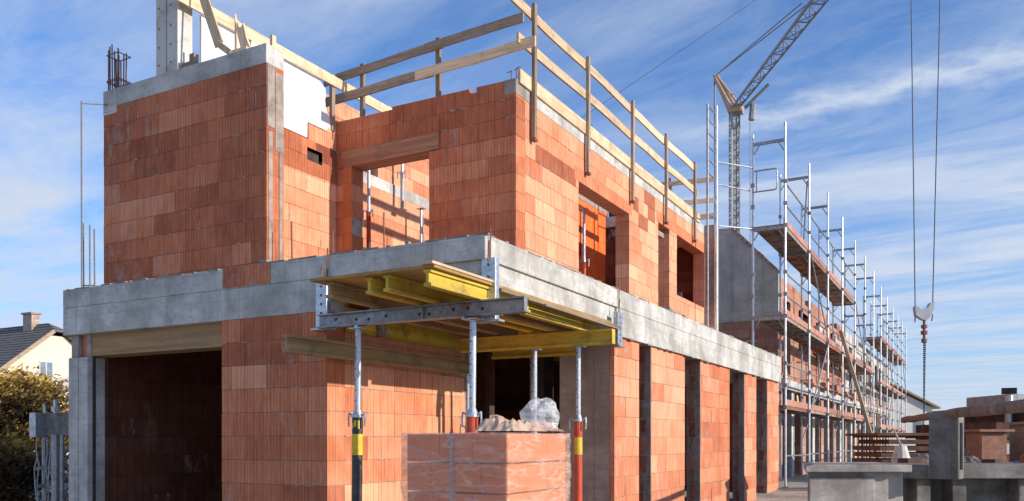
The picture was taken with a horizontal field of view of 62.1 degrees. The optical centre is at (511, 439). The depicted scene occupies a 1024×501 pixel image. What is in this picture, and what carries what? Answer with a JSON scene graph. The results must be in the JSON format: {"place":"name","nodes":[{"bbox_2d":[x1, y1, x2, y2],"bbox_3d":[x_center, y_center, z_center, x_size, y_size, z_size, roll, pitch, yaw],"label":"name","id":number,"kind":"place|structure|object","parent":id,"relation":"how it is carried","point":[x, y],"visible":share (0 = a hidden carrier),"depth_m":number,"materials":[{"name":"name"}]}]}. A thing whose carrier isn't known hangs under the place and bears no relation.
{"place":"outdoors","nodes":[
{"label":"outdoors","id":0,"kind":"place"},
{"bbox_2d":[181,53,198,67],"bbox_3d":[-3.899,-4.563,10.289,0.230,0.154,0.080,0,0,29],"label":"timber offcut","id":1,"kind":"object","parent":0,"point":[193,58],"visible":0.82,"depth_m":10.23,"materials":[{"name":"brown wood"}]},
{"bbox_2d":[28,457,890,500],"bbox_3d":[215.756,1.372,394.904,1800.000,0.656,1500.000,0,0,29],"label":"ground","id":2,"kind":"structure","parent":0,"point":[797,489],"depth_m":18.38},
{"bbox_2d":[0,363,68,455],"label":"autumn shrub","id":3,"kind":"object","parent":2,"relation":"on","point":[22,397],"visible":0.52,"depth_m":24.24,"materials":[{"name":"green plant"}]},
{"bbox_2d":[0,430,68,500],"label":"autumn shrub","id":4,"kind":"object","parent":2,"relation":"on","point":[16,475],"visible":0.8,"depth_m":14.66,"materials":[{"name":"green plant"}]},
{"bbox_2d":[0,312,71,454],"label":"neighbour house","id":5,"kind":"structure","parent":2,"relation":"on","point":[46,348],"depth_m":59.27,"materials":[{"name":"paint"}]},
{"bbox_2d":[39,361,52,377],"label":"window","id":6,"kind":"structure","parent":5,"relation":"in","point":[46,367],"depth_m":58.89,"materials":[{"name":"white glass"}]},
{"bbox_2d":[29,400,68,500],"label":"formwork rack","id":7,"kind":"object","parent":2,"relation":"on","point":[54,425],"visible":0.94,"depth_m":11.43,"materials":[{"name":"metal"}]},
{"bbox_2d":[347,327,367,500],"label":"steel prop","id":8,"kind":"object","parent":2,"relation":"on","point":[357,416],"visible":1,"depth_m":8.09,"materials":[{"name":"black paint"}]},
{"bbox_2d":[317,296,529,328],"bbox_3d":[-0.878,-1.139,7.798,2.300,0.159,0.095,0,0,29],"label":"steel waler","id":9,"kind":"object","parent":8,"relation":"on","point":[462,310],"visible":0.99,"depth_m":7.72,"materials":[{"name":"grey metal"}]},
{"bbox_2d":[63,43,780,500],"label":"unfinished house","id":10,"kind":"structure","parent":2,"relation":"on","point":[189,379],"depth_m":10.78,"materials":[{"name":"brick"}]},
{"bbox_2d":[81,101,107,286],"bbox_3d":[-5.275,-3.053,10.695,0.212,2.506,0.440,0,0,-7],"label":"rebar bundle","id":11,"kind":"object","parent":10,"relation":"on","point":[84,285],"visible":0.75,"depth_m":10.55,"materials":[{"name":"grey metal"}]},
{"bbox_2d":[106,44,130,90],"bbox_3d":[-5.086,-4.747,10.995,0.242,0.694,0.193,0,0,29],"label":"rebar cage","id":12,"kind":"object","parent":10,"relation":"on","point":[119,80],"visible":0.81,"depth_m":10.97,"materials":[{"name":"grey metal"}]},
{"bbox_2d":[156,0,191,75],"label":"column form","id":13,"kind":"object","parent":10,"relation":"on","point":[173,34],"depth_m":10.39,"materials":[{"name":"metal"}]},
{"bbox_2d":[199,0,231,53],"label":"broken plank","id":14,"kind":"object","parent":10,"relation":"on","point":[211,21],"visible":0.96,"depth_m":10.12,"materials":[{"name":"brown wood"}]},
{"bbox_2d":[231,14,250,52],"bbox_3d":[-3.149,-4.754,9.942,0.280,0.532,0.130,0,0,29],"label":"splintered board","id":15,"kind":"object","parent":10,"relation":"on","point":[241,36],"visible":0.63,"depth_m":9.93,"materials":[{"name":"beige wood"}]},
{"bbox_2d":[200,15,329,137],"bbox_3d":[-3.290,-4.795,11.591,0.030,0.930,2.389,0,0,29],"label":"foam sheet","id":16,"kind":"object","parent":10,"relation":"on","point":[304,98],"visible":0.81,"depth_m":12.01,"materials":[{"name":"white plastic"}]},
{"bbox_2d":[176,0,391,131],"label":"timber guardrail","id":17,"kind":"object","parent":10,"relation":"on","point":[332,80],"visible":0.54,"depth_m":12.03,"materials":[{"name":"white wood"}]},
{"bbox_2d":[311,264,335,331],"bbox_3d":[-1.871,-1.406,8.423,0.240,0.651,0.100,0,0,29],"label":"edge bracket","id":18,"kind":"object","parent":10,"relation":"attached to","point":[323,304],"visible":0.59,"depth_m":8.40,"materials":[{"name":"metal"}]},
{"bbox_2d":[291,212,384,258],"bbox_3d":[-1.972,-2.275,9.879,1.209,0.950,0.158,0,0,-39],"label":"rebar bundle","id":19,"kind":"object","parent":10,"relation":"on","point":[333,237],"visible":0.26,"depth_m":9.79,"materials":[{"name":"metal"}]},
{"bbox_2d":[363,170,372,247],"bbox_3d":[-2.393,-3.295,14.184,0.217,2.910,0.160,0,0,29],"label":"steel prop","id":20,"kind":"object","parent":10,"relation":"on","point":[368,211],"visible":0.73,"depth_m":14.16,"materials":[{"name":"red paint"}]},
{"bbox_2d":[372,324,390,336],"bbox_3d":[-1.422,-1.311,9.118,0.240,0.421,0.100,0,0,29],"label":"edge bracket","id":21,"kind":"object","parent":10,"relation":"attached to","point":[382,330],"visible":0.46,"depth_m":9.08,"materials":[{"name":"metal"}]},
{"bbox_2d":[396,164,407,210],"bbox_3d":[-2.060,-5.050,15.939,0.217,1.500,0.160,0,0,29],"label":"steel prop","id":22,"kind":"object","parent":10,"relation":"on","point":[402,172],"visible":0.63,"depth_m":15.91,"materials":[{"name":"silver metal"}]},
{"bbox_2d":[416,208,424,241],"bbox_3d":[-1.737,-3.120,16.218,0.217,2.560,0.160,0,0,29],"label":"steel prop","id":23,"kind":"object","parent":10,"relation":"on","point":[420,209],"visible":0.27,"depth_m":16.20,"materials":[{"name":"red paint"}]},
{"bbox_2d":[324,12,535,116],"bbox_3d":[-1.291,-5.055,12.175,3.700,1.310,0.149,0,0,29],"label":"timber guardrail","id":24,"kind":"object","parent":10,"relation":"attached to","point":[437,45],"visible":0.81,"depth_m":12.06,"materials":[{"name":"brown wood"}]},
{"bbox_2d":[345,307,531,349],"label":"formwork beam","id":25,"kind":"structure","parent":10,"relation":"attached to","point":[404,332],"depth_m":9.75,"materials":[{"name":"yellow wood"}]},
{"bbox_2d":[310,264,610,322],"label":"plywood deck","id":26,"kind":"structure","parent":10,"relation":"attached to","point":[413,273],"depth_m":7.20,"materials":[{"name":"wood"}]},
{"bbox_2d":[326,281,517,335],"bbox_3d":[-0.757,-1.290,8.835,0.075,0.138,3.420,0,0,29],"label":"formwork joist","id":27,"kind":"object","parent":26,"relation":"attached to","point":[347,293],"visible":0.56,"depth_m":7.88,"materials":[{"name":"yellow wood"}]},
{"bbox_2d":[370,308,496,337],"bbox_3d":[-0.795,-1.290,9.494,0.075,0.138,2.500,0,0,29],"label":"formwork joist","id":28,"kind":"object","parent":26,"relation":"attached to","point":[445,327],"visible":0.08,"depth_m":9.57,"materials":[{"name":"yellow wood"}]},
{"bbox_2d":[366,277,543,333],"bbox_3d":[-0.427,-1.290,8.541,0.075,0.138,3.220,0,0,29],"label":"formwork joist","id":29,"kind":"object","parent":26,"relation":"attached to","point":[376,286],"visible":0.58,"depth_m":7.48,"materials":[{"name":"yellow wood"}]},
{"bbox_2d":[421,260,492,282],"bbox_3d":[-0.443,-1.397,7.125,0.110,0.021,0.960,0,0,29],"label":"deck plank","id":30,"kind":"object","parent":26,"relation":"on","point":[429,262],"visible":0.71,"depth_m":6.96,"materials":[{"name":"beige wood"}]},
{"bbox_2d":[383,274,555,332],"bbox_3d":[-0.215,-1.290,8.470,0.075,0.138,3.340,0,0,29],"label":"formwork joist","id":31,"kind":"object","parent":26,"relation":"attached to","point":[403,287],"visible":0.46,"depth_m":7.38,"materials":[{"name":"yellow wood"}]},
{"bbox_2d":[424,268,530,312],"bbox_3d":[-0.264,-1.290,7.505,0.075,0.138,1.680,0,0,29],"label":"formwork joist","id":32,"kind":"object","parent":26,"relation":"attached to","point":[451,284],"visible":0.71,"depth_m":7.10,"materials":[{"name":"yellow wood"}]},
{"bbox_2d":[499,314,576,331],"bbox_3d":[0.242,-1.290,9.098,0.075,0.138,2.400,0,0,29],"label":"formwork joist","id":33,"kind":"object","parent":26,"relation":"attached to","point":[533,322],"visible":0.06,"depth_m":9.08,"materials":[{"name":"yellow wood"}]},
{"bbox_2d":[519,302,598,330],"bbox_3d":[0.545,-1.290,9.132,0.075,0.138,1.850,0,0,29],"label":"formwork joist","id":34,"kind":"object","parent":26,"relation":"attached to","point":[544,314],"visible":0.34,"depth_m":8.98,"materials":[{"name":"yellow wood"}]},
{"bbox_2d":[499,289,620,329],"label":"edge planks","id":35,"kind":"object","parent":26,"relation":"attached to","point":[569,312],"visible":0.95,"depth_m":8.72,"materials":[{"name":"beige wood"}]},
{"bbox_2d":[611,299,625,347],"bbox_3d":[1.275,-1.391,10.186,0.110,0.581,0.200,0,0,29],"label":"edge bracket","id":36,"kind":"object","parent":35,"relation":"attached to","point":[618,318],"visible":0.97,"depth_m":10.14,"materials":[{"name":"metal"}]},
{"bbox_2d":[476,240,504,323],"bbox_3d":[-0.194,-1.406,7.570,0.240,0.731,0.100,0,0,29],"label":"edge bracket","id":37,"kind":"object","parent":10,"relation":"attached to","point":[490,268],"visible":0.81,"depth_m":7.54,"materials":[{"name":"metal"}]},
{"bbox_2d":[491,347,575,358],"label":"formwork beam","id":38,"kind":"structure","parent":10,"relation":"attached to","point":[546,352],"depth_m":10.70,"materials":[{"name":"yellow wood"}]},
{"bbox_2d":[544,356,553,433],"bbox_3d":[0.522,-0.550,12.261,0.160,1.500,0.020,0,0,29],"label":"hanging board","id":39,"kind":"object","parent":10,"relation":"hanging from","point":[548,379],"visible":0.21,"depth_m":12.24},
{"bbox_2d":[579,207,588,275],"bbox_3d":[1.255,-2.930,14.812,0.217,2.180,0.160,0,0,29],"label":"steel prop","id":40,"kind":"object","parent":10,"relation":"on","point":[584,209],"visible":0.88,"depth_m":14.79,"materials":[{"name":"red paint"}]},
{"bbox_2d":[510,0,697,242],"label":"timber guardrail","id":41,"kind":"object","parent":10,"relation":"attached to","point":[565,47],"visible":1,"depth_m":13.47,"materials":[{"name":"beige wood"}]},
{"bbox_2d":[661,177,714,219],"bbox_3d":[3.727,-5.300,19.502,1.885,1.400,0.082,0,0,18],"label":"timber guardrail","id":42,"kind":"object","parent":10,"relation":"on","point":[671,183],"visible":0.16,"depth_m":19.29,"materials":[{"name":"brown wood"}]},
{"bbox_2d":[706,103,717,330],"bbox_3d":[4.399,-4.645,18.688,0.068,5.610,0.770,0,0,29],"label":"ladder","id":43,"kind":"object","parent":10,"relation":"on","point":[708,107],"visible":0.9,"depth_m":18.67,"materials":[{"name":"metal"}]},
{"bbox_2d":[460,373,468,433],"bbox_3d":[-0.539,0.410,10.380,0.217,2.420,0.160,0,0,29],"label":"steel prop","id":44,"kind":"object","parent":2,"relation":"on","point":[467,391],"visible":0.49,"depth_m":10.36,"materials":[{"name":"metal"}]},
{"bbox_2d":[283,334,468,373],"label":"formwork beam","id":45,"kind":"structure","parent":44,"relation":"on","point":[311,346],"depth_m":8.86,"materials":[{"name":"yellow wood"}]},
{"bbox_2d":[461,318,482,433],"bbox_3d":[-0.350,0.280,7.507,0.217,2.680,0.160,0,0,29],"label":"steel prop","id":46,"kind":"object","parent":2,"relation":"on","point":[472,415],"visible":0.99,"depth_m":7.48,"materials":[{"name":"red paint"}]},
{"bbox_2d":[401,432,570,500],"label":"brick pallet","id":47,"kind":"object","parent":2,"relation":"on","point":[490,467],"visible":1,"depth_m":5.86,"materials":[{"name":"orange brick"}]},
{"bbox_2d":[473,415,545,431],"bbox_3d":[-0.005,-0.117,6.088,0.345,0.120,0.548,0,0,29],"label":"crumpled plastic sheeting","id":48,"kind":"object","parent":47,"relation":"on","point":[498,423],"visible":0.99,"depth_m":5.94,"materials":[{"name":"white plastic"}]},
{"bbox_3d":[0.147,-0.095,6.255,0.300,0.073,0.520,0,0,29],"label":"film heap","id":49,"kind":"object","parent":47,"relation":"on","visible":0},
{"bbox_2d":[520,399,558,429],"bbox_3d":[0.216,-0.194,6.419,0.310,0.247,0.283,0,0,29],"label":"plastic bag","id":50,"kind":"object","parent":49,"relation":"on","point":[549,408],"visible":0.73,"depth_m":6.35,"materials":[{"name":"white"}]},
{"bbox_2d":[529,358,531,433],"bbox_3d":[0.270,0.175,11.590,0.217,2.850,0.160,0,0,29],"label":"steel prop","id":51,"kind":"object","parent":2,"relation":"on","point":[530,383],"visible":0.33,"depth_m":11.56,"materials":[{"name":"silver metal"}]},
{"bbox_2d":[527,349,541,433],"bbox_3d":[0.258,0.292,9.796,0.217,2.655,0.160,0,0,29],"label":"steel prop","id":52,"kind":"object","parent":2,"relation":"on","point":[534,376],"visible":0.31,"depth_m":9.77,"materials":[{"name":"red paint"}]},
{"bbox_2d":[569,345,586,500],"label":"steel prop","id":53,"kind":"object","parent":2,"relation":"on","point":[578,420],"visible":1,"depth_m":9.44,"materials":[{"name":"red paint"}]},
{"bbox_2d":[460,329,614,352],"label":"formwork beam","id":54,"kind":"structure","parent":53,"relation":"on","point":[553,340],"depth_m":9.65,"materials":[{"name":"yellow wood"}]},
{"bbox_2d":[684,228,891,478],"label":"unfinished row house","id":55,"kind":"structure","parent":2,"relation":"on","point":[735,281],"depth_m":24.89,"materials":[{"name":"ceramic"}]},
{"bbox_2d":[803,379,819,386],"bbox_3d":[9.324,-1.772,26.869,0.600,0.175,1.100,0,0,29],"label":"brick stack","id":56,"kind":"object","parent":55,"relation":"on","point":[813,383],"visible":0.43,"depth_m":26.46,"materials":[{"name":"orange brick"}]},
{"bbox_2d":[817,382,831,390],"bbox_3d":[10.571,-1.802,29.151,0.600,0.235,1.100,0,0,29],"label":"brick stack","id":57,"kind":"object","parent":55,"relation":"on","point":[823,384],"visible":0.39,"depth_m":28.70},
{"bbox_2d":[829,385,841,393],"bbox_3d":[11.817,-1.833,31.433,0.600,0.295,1.100,0,0,29],"label":"brick stack","id":58,"kind":"object","parent":55,"relation":"on","point":[837,388],"visible":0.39,"depth_m":31.02,"materials":[{"name":"orange brick"}]},
{"bbox_2d":[848,393,858,399],"bbox_3d":[14.311,-1.802,35.996,0.600,0.235,1.100,0,0,29],"label":"brick stack","id":59,"kind":"object","parent":55,"relation":"on","point":[851,394],"visible":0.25,"depth_m":35.56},
{"bbox_2d":[718,122,874,487],"bbox_3d":[9.907,-3.044,27.406,1.432,8.307,19.898,0,0,29],"label":"facade scaffold","id":60,"kind":"object","parent":2,"relation":"on","point":[783,241],"visible":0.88,"depth_m":23.66,"materials":[{"name":"metal"}]},
{"bbox_2d":[713,0,940,342],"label":"tower crane","id":61,"kind":"object","parent":2,"relation":"on","point":[735,109],"visible":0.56,"depth_m":52.71,"materials":[{"name":"metal"}]},
{"bbox_2d":[582,0,754,117],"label":"guy wire","id":62,"kind":"object","parent":61,"relation":"attached to","point":[675,54],"visible":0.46,"depth_m":32.91,"materials":[{"name":"metal"}]},
{"bbox_2d":[923,343,925,424],"bbox_3d":[15.562,-1.857,32.056,0.099,3.588,0.639,0,0,27],"label":"chain sling","id":63,"kind":"object","parent":61,"relation":"hanging from","point":[924,358],"visible":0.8,"depth_m":31.98,"materials":[{"name":"metal"}]},
{"bbox_2d":[804,462,911,500],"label":"concrete trough","id":64,"kind":"object","parent":2,"relation":"on","point":[853,481],"visible":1,"depth_m":8.10,"materials":[{"name":"grey concrete"}]},
{"bbox_2d":[839,330,879,457],"bbox_3d":[10.947,-1.150,26.595,1.477,4.538,0.535,0,0,10],"label":"plank","id":65,"kind":"object","parent":2,"relation":"on","point":[855,381],"visible":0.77,"depth_m":26.40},
{"bbox_2d":[862,287,906,457],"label":"facade scaffold","id":66,"kind":"object","parent":2,"relation":"on","point":[886,349],"visible":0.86,"depth_m":43.70,"materials":[{"name":"metal"}]},
{"bbox_2d":[845,433,928,462],"bbox_3d":[6.625,0.647,14.625,1.250,1.505,1.350,0,0,0],"label":"lumber stack","id":67,"kind":"object","parent":2,"relation":"on","point":[888,448],"visible":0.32,"depth_m":14.07,"materials":[{"name":"brown wood"}]},
{"bbox_2d":[889,382,940,451],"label":"distant house","id":68,"kind":"structure","parent":2,"relation":"on","point":[914,404],"depth_m":70.00,"materials":[{"name":"light plaster"},{"name":"roof tiles"}]},
{"bbox_2d":[915,421,922,431],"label":"window","id":69,"kind":"structure","parent":68,"relation":"in","point":[919,422],"depth_m":69.86,"materials":[{"name":"grey glass"}]},
{"bbox_2d":[895,463,1023,500],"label":"concrete bench","id":70,"kind":"object","parent":2,"relation":"on","point":[992,482],"visible":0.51,"depth_m":8.32,"materials":[{"name":"grey concrete"}]},
{"bbox_2d":[929,414,963,479],"bbox_3d":[4.100,0.068,8.020,0.260,0.615,0.200,0,0,41],"label":"hollow block","id":71,"kind":"object","parent":70,"relation":"on","point":[946,446],"depth_m":7.95,"materials":[{"name":"concrete"}]},
{"bbox_2d":[901,399,1023,422],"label":"timber pole","id":72,"kind":"object","parent":71,"relation":"on","point":[1004,407],"visible":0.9,"depth_m":6.50,"materials":[{"name":"brown wood"}]},
{"bbox_2d":[905,388,1023,461],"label":"site hut","id":73,"kind":"object","parent":2,"relation":"on","point":[991,421],"visible":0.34,"depth_m":21.27,"materials":[{"name":"metal"}]},
{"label":"rubble bin","id":74,"kind":"object","parent":2,"relation":"on","visible":0},
{"bbox_2d":[964,455,980,462],"bbox_3d":[7.070,0.351,13.186,0.451,0.202,0.359,0,0,29],"label":"rubble bag","id":75,"kind":"object","parent":74,"relation":"on","point":[971,459],"visible":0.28,"depth_m":13.07,"materials":[{"name":"concrete"}]},
{"bbox_3d":[6.575,0.348,13.212,0.419,0.207,0.325,0,0,29],"label":"rubble bag","id":76,"kind":"object","parent":74,"relation":"on","visible":0},
{"bbox_2d":[910,453,928,462],"bbox_3d":[6.337,0.318,13.204,0.374,0.208,0.351,0,0,-8],"label":"rubble bag","id":77,"kind":"object","parent":76,"relation":"on","point":[917,455],"visible":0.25,"depth_m":13.11,"materials":[{"name":"concrete"}]},
{"bbox_2d":[0,0,1023,410],"label":"sky","id":78,"kind":"structure","parent":0,"point":[842,92],"materials":[{"name":"blue"}]},
{"bbox_2d":[891,429,909,462],"bbox_3d":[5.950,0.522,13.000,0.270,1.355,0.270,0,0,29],"label":"bucket","id":79,"kind":"object","parent":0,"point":[900,451],"visible":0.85,"depth_m":12.93,"materials":[{"name":"white plastic"}]},
{"bbox_2d":[964,429,1014,459],"bbox_3d":[9.650,0.200,17.300,0.700,0.800,0.800,0,0,0],"label":"material crate","id":80,"kind":"object","parent":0,"point":[986,444],"visible":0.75,"depth_m":17.00,"materials":[{"name":"red wood"}]},
{"bbox_2d":[1002,422,1023,461],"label":"material crate","id":81,"kind":"object","parent":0,"point":[1016,444],"visible":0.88,"depth_m":17.35,"materials":[{"name":"brown wood"}]},
{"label":"block pallet","id":82,"kind":"object","parent":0,"visible":0},
{"bbox_2d":[898,458,925,462],"bbox_3d":[5.633,0.395,11.977,0.324,0.255,0.200,0,0,-19],"label":"loose block","id":83,"kind":"object","parent":82,"relation":"on","point":[911,460],"depth_m":11.89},
{"bbox_2d":[1020,455,1023,462],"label":"loose block","id":84,"kind":"object","parent":82,"relation":"on","point":[1021,458],"depth_m":12.22,"materials":[{"name":"ceramic"}]},
{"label":"loose block","id":85,"kind":"object","parent":82,"relation":"on","visible":0},
{"bbox_2d":[981,459,1007,462],"bbox_3d":[6.748,0.353,11.880,0.309,0.152,0.200,0,0,-29],"label":"loose block","id":86,"kind":"object","parent":85,"relation":"on","point":[994,460],"depth_m":11.80,"materials":[{"name":"brown brick"}]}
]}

